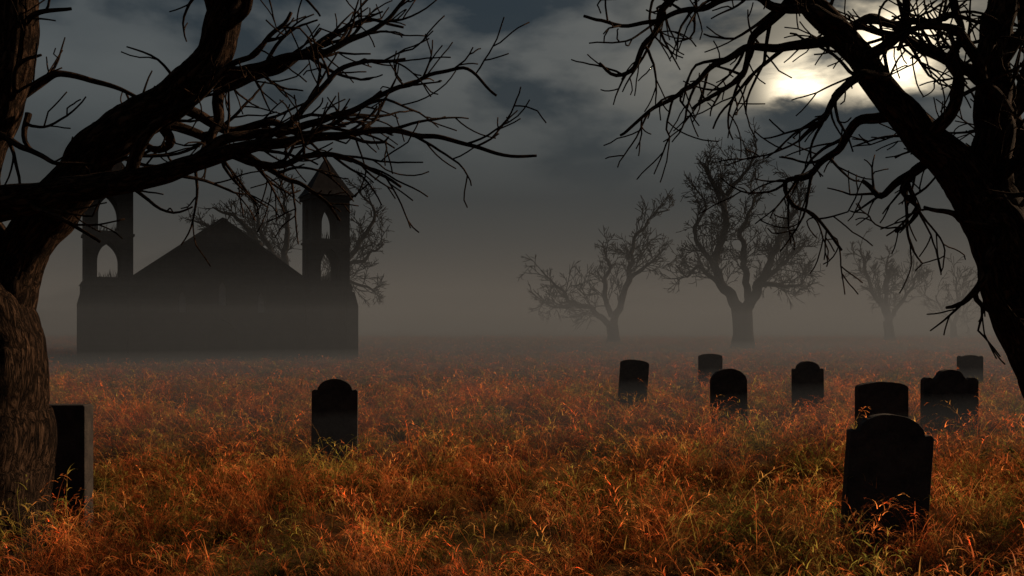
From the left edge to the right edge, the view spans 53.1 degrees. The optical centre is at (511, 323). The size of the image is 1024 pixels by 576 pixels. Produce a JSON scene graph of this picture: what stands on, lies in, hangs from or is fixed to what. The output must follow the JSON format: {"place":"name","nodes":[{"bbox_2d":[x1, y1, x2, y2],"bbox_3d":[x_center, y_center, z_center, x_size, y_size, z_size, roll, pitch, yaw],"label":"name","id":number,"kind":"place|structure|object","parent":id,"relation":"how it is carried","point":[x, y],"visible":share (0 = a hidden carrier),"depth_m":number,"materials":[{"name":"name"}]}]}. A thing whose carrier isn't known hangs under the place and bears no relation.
{"place":"outdoors","nodes":[
{"label":"outdoors","id":0,"kind":"place"},
{"bbox_2d":[0,0,1023,323],"label":"sky","id":1,"kind":"structure","parent":0,"point":[463,264],"materials":[{"name":"grey"}]},
{"bbox_2d":[0,324,1023,575],"bbox_3d":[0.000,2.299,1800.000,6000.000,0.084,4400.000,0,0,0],"label":"ground","id":2,"kind":"structure","parent":0,"point":[596,330],"depth_m":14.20,"materials":[{"name":"brown plant"}]},
{"bbox_2d":[49,404,92,528],"bbox_3d":[-5.160,1.809,11.600,0.743,1.789,0.250,0,0,0],"label":"gravestone","id":3,"kind":"object","parent":2,"relation":"on","point":[74,422],"visible":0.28,"depth_m":11.47,"materials":[{"name":"stone"}]},
{"bbox_2d":[77,162,141,366],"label":"bell tower","id":4,"kind":"structure","parent":2,"relation":"on","point":[109,317],"depth_m":52.82,"materials":[{"name":"stone"}]},
{"bbox_2d":[133,217,222,278],"bbox_3d":[-18.238,-4.010,55.344,4.950,3.620,0.900,0,0,-25],"label":"coping","id":5,"kind":"object","parent":4,"relation":"on","point":[172,251],"visible":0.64,"depth_m":54.93,"materials":[{"name":"stone"}]},
{"bbox_2d":[133,249,178,365],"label":"front wall","id":6,"kind":"structure","parent":2,"relation":"on","point":[157,286],"depth_m":54.70,"materials":[{"name":"stone"}]},
{"bbox_2d":[179,246,182,296],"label":"front wall","id":7,"kind":"structure","parent":6,"relation":"attached to","point":[180,269],"depth_m":55.14,"materials":[{"name":"stone"}]},
{"bbox_2d":[179,312,185,362],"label":"front wall","id":8,"kind":"structure","parent":2,"relation":"on","point":[182,335],"depth_m":55.18,"materials":[{"name":"stone"}]},
{"bbox_2d":[186,230,207,362],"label":"front wall","id":9,"kind":"structure","parent":2,"relation":"on","point":[196,305],"depth_m":55.52,"materials":[{"name":"stone"}]},
{"bbox_2d":[183,244,185,296],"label":"front wall","id":10,"kind":"structure","parent":9,"relation":"attached to","point":[184,269],"depth_m":55.23,"materials":[{"name":"stone"}]},
{"bbox_2d":[179,291,185,311],"bbox_3d":[-17.825,-1.150,55.346,0.400,1.300,0.050,0,0,-25],"label":"lancet window","id":11,"kind":"structure","parent":10,"relation":"attached to","point":[182,302],"depth_m":55.33,"materials":[{"name":"grey glass"}]},
{"bbox_2d":[208,305,222,331],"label":"front wall","id":12,"kind":"structure","parent":9,"relation":"attached to","point":[215,313],"depth_m":55.90,"materials":[{"name":"stone"}]},
{"bbox_2d":[208,223,218,304],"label":"front wall","id":13,"kind":"structure","parent":12,"relation":"on","point":[213,261],"depth_m":55.88,"materials":[{"name":"stone"}]},
{"bbox_2d":[217,220,222,285],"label":"front wall","id":14,"kind":"structure","parent":13,"relation":"attached to","point":[220,252],"depth_m":56.04,"materials":[{"name":"stone"}]},
{"bbox_2d":[236,231,257,361],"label":"front wall","id":15,"kind":"structure","parent":2,"relation":"on","point":[247,304],"depth_m":56.66,"materials":[{"name":"stone"}]},
{"bbox_2d":[223,305,236,337],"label":"front wall","id":16,"kind":"structure","parent":15,"relation":"attached to","point":[230,314],"depth_m":56.29,"materials":[{"name":"stone"}]},
{"bbox_2d":[208,320,235,361],"bbox_3d":[-16.060,1.175,56.527,1.640,2.850,0.080,0,0,-25],"label":"door","id":17,"kind":"structure","parent":16,"relation":"attached to","point":[221,340],"depth_m":56.50,"materials":[{"name":"stone"}]},
{"bbox_2d":[226,224,236,304],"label":"front wall","id":18,"kind":"structure","parent":16,"relation":"on","point":[231,295],"depth_m":56.29,"materials":[{"name":"stone"}]},
{"bbox_2d":[223,221,226,290],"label":"front wall","id":19,"kind":"structure","parent":18,"relation":"attached to","point":[225,253],"depth_m":56.15,"materials":[{"name":"stone"}]},
{"bbox_2d":[219,282,225,304],"bbox_3d":[-15.925,-1.625,56.242,0.460,1.450,0.050,0,0,-25],"label":"lancet window","id":20,"kind":"structure","parent":19,"relation":"attached to","point":[222,294],"depth_m":56.23,"materials":[{"name":"grey glass"}]},
{"bbox_2d":[258,247,260,296],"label":"front wall","id":21,"kind":"structure","parent":15,"relation":"attached to","point":[259,270],"depth_m":56.94,"materials":[{"name":"stone"}]},
{"bbox_2d":[258,313,264,360],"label":"front wall","id":22,"kind":"structure","parent":2,"relation":"on","point":[261,335],"depth_m":56.98,"materials":[{"name":"stone"}]},
{"bbox_2d":[0,0,546,575],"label":"bare tree","id":23,"kind":"object","parent":2,"relation":"on","point":[48,210],"visible":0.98,"depth_m":9.78,"materials":[{"name":"brown plant"}]},
{"bbox_2d":[264,252,307,362],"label":"front wall","id":24,"kind":"structure","parent":2,"relation":"on","point":[285,300],"depth_m":57.51,"materials":[{"name":"stone"}]},
{"bbox_2d":[261,249,264,299],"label":"front wall","id":25,"kind":"structure","parent":24,"relation":"attached to","point":[263,272],"depth_m":57.03,"materials":[{"name":"stone"}]},
{"bbox_2d":[258,293,263,312],"bbox_3d":[-14.026,-1.150,57.138,0.400,1.300,0.050,0,0,-25],"label":"lancet window","id":26,"kind":"structure","parent":25,"relation":"attached to","point":[260,303],"depth_m":57.11,"materials":[{"name":"grey glass"}]},
{"bbox_2d":[178,156,394,306],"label":"bare tree","id":27,"kind":"object","parent":2,"relation":"on","point":[252,233],"visible":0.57,"depth_m":77.29,"materials":[{"name":"black plant"}]},
{"bbox_2d":[297,157,357,360],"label":"bell tower","id":28,"kind":"structure","parent":2,"relation":"on","point":[331,318],"depth_m":57.90,"materials":[{"name":"stone"}]},
{"bbox_2d":[220,218,308,283],"bbox_3d":[-13.761,-4.010,57.456,4.950,3.620,0.900,0,0,-25],"label":"coping","id":29,"kind":"object","parent":28,"relation":"on","point":[266,250],"visible":0.64,"depth_m":57.00,"materials":[{"name":"stone"}]},
{"bbox_2d":[311,378,357,463],"bbox_3d":[-2.926,1.805,16.900,0.751,1.795,0.170,1,0,-6],"label":"gravestone","id":30,"kind":"object","parent":2,"relation":"on","point":[334,417],"visible":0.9,"depth_m":16.82,"materials":[{"name":"stone"}]},
{"bbox_2d":[516,187,683,343],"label":"bare tree","id":31,"kind":"object","parent":2,"relation":"on","point":[611,325],"visible":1,"depth_m":109.78,"materials":[{"name":"grey plant"}]},
{"bbox_2d":[617,359,648,411],"bbox_3d":[3.085,1.812,26.200,0.732,1.786,0.170,4,0,0],"label":"gravestone","id":32,"kind":"object","parent":2,"relation":"on","point":[632,372],"visible":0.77,"depth_m":26.11,"materials":[{"name":"stone"}]},
{"bbox_2d":[698,354,722,388],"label":"gravestone","id":33,"kind":"object","parent":2,"relation":"on","point":[709,364],"visible":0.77,"depth_m":32.92,"materials":[{"name":"stone"}]},
{"bbox_2d":[710,368,747,436],"bbox_3d":[4.445,1.811,21.000,0.744,1.783,0.160,-1,0,-3],"label":"gravestone","id":34,"kind":"object","parent":2,"relation":"on","point":[727,383],"visible":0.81,"depth_m":20.92,"materials":[{"name":"stone"}]},
{"bbox_2d":[661,118,824,351],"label":"bare tree","id":35,"kind":"object","parent":2,"relation":"on","point":[742,322],"visible":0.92,"depth_m":84.94,"materials":[{"name":"black plant"}]},
{"bbox_2d":[571,0,1023,397],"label":"bare tree","id":36,"kind":"object","parent":2,"relation":"on","point":[980,180],"visible":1,"depth_m":9.87,"materials":[{"name":"brown plant"}]},
{"bbox_2d":[791,361,823,418],"bbox_3d":[7.105,1.799,24.600,0.744,1.803,0.160,0,0,0],"label":"gravestone","id":37,"kind":"object","parent":2,"relation":"on","point":[807,377],"visible":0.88,"depth_m":24.52,"materials":[{"name":"stone"}]},
{"bbox_2d":[855,381,908,428],"bbox_3d":[5.990,1.819,16.600,0.822,1.764,0.180,0,0,-2],"label":"gravestone","id":38,"kind":"object","parent":2,"relation":"on","point":[880,397],"visible":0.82,"depth_m":16.51,"materials":[{"name":"stone"}]},
{"bbox_2d":[838,413,933,551],"bbox_3d":[3.760,1.808,10.315,0.823,1.792,0.170,5,-2,4],"label":"gravestone","id":39,"kind":"object","parent":2,"relation":"on","point":[892,454],"visible":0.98,"depth_m":10.24,"materials":[{"name":"stone"}]},
{"bbox_2d":[840,227,932,340],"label":"bare tree","id":40,"kind":"object","parent":2,"relation":"on","point":[887,313],"visible":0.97,"depth_m":124.43,"materials":[{"name":"grey plant"}]},
{"bbox_2d":[907,253,982,339],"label":"bare tree","id":41,"kind":"object","parent":2,"relation":"on","point":[953,330],"visible":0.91,"depth_m":139.84,"materials":[{"name":"grey plant"}]},
{"bbox_2d":[920,369,978,436],"bbox_3d":[8.970,1.821,21.000,1.124,1.764,0.200,0,0,0],"label":"gravestone","id":42,"kind":"object","parent":2,"relation":"on","point":[956,389],"visible":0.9,"depth_m":20.90,"materials":[{"name":"stone"}]},
{"bbox_2d":[957,355,982,387],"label":"gravestone","id":43,"kind":"object","parent":2,"relation":"on","point":[969,365],"visible":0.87,"depth_m":32.92,"materials":[{"name":"stone"}]}
]}

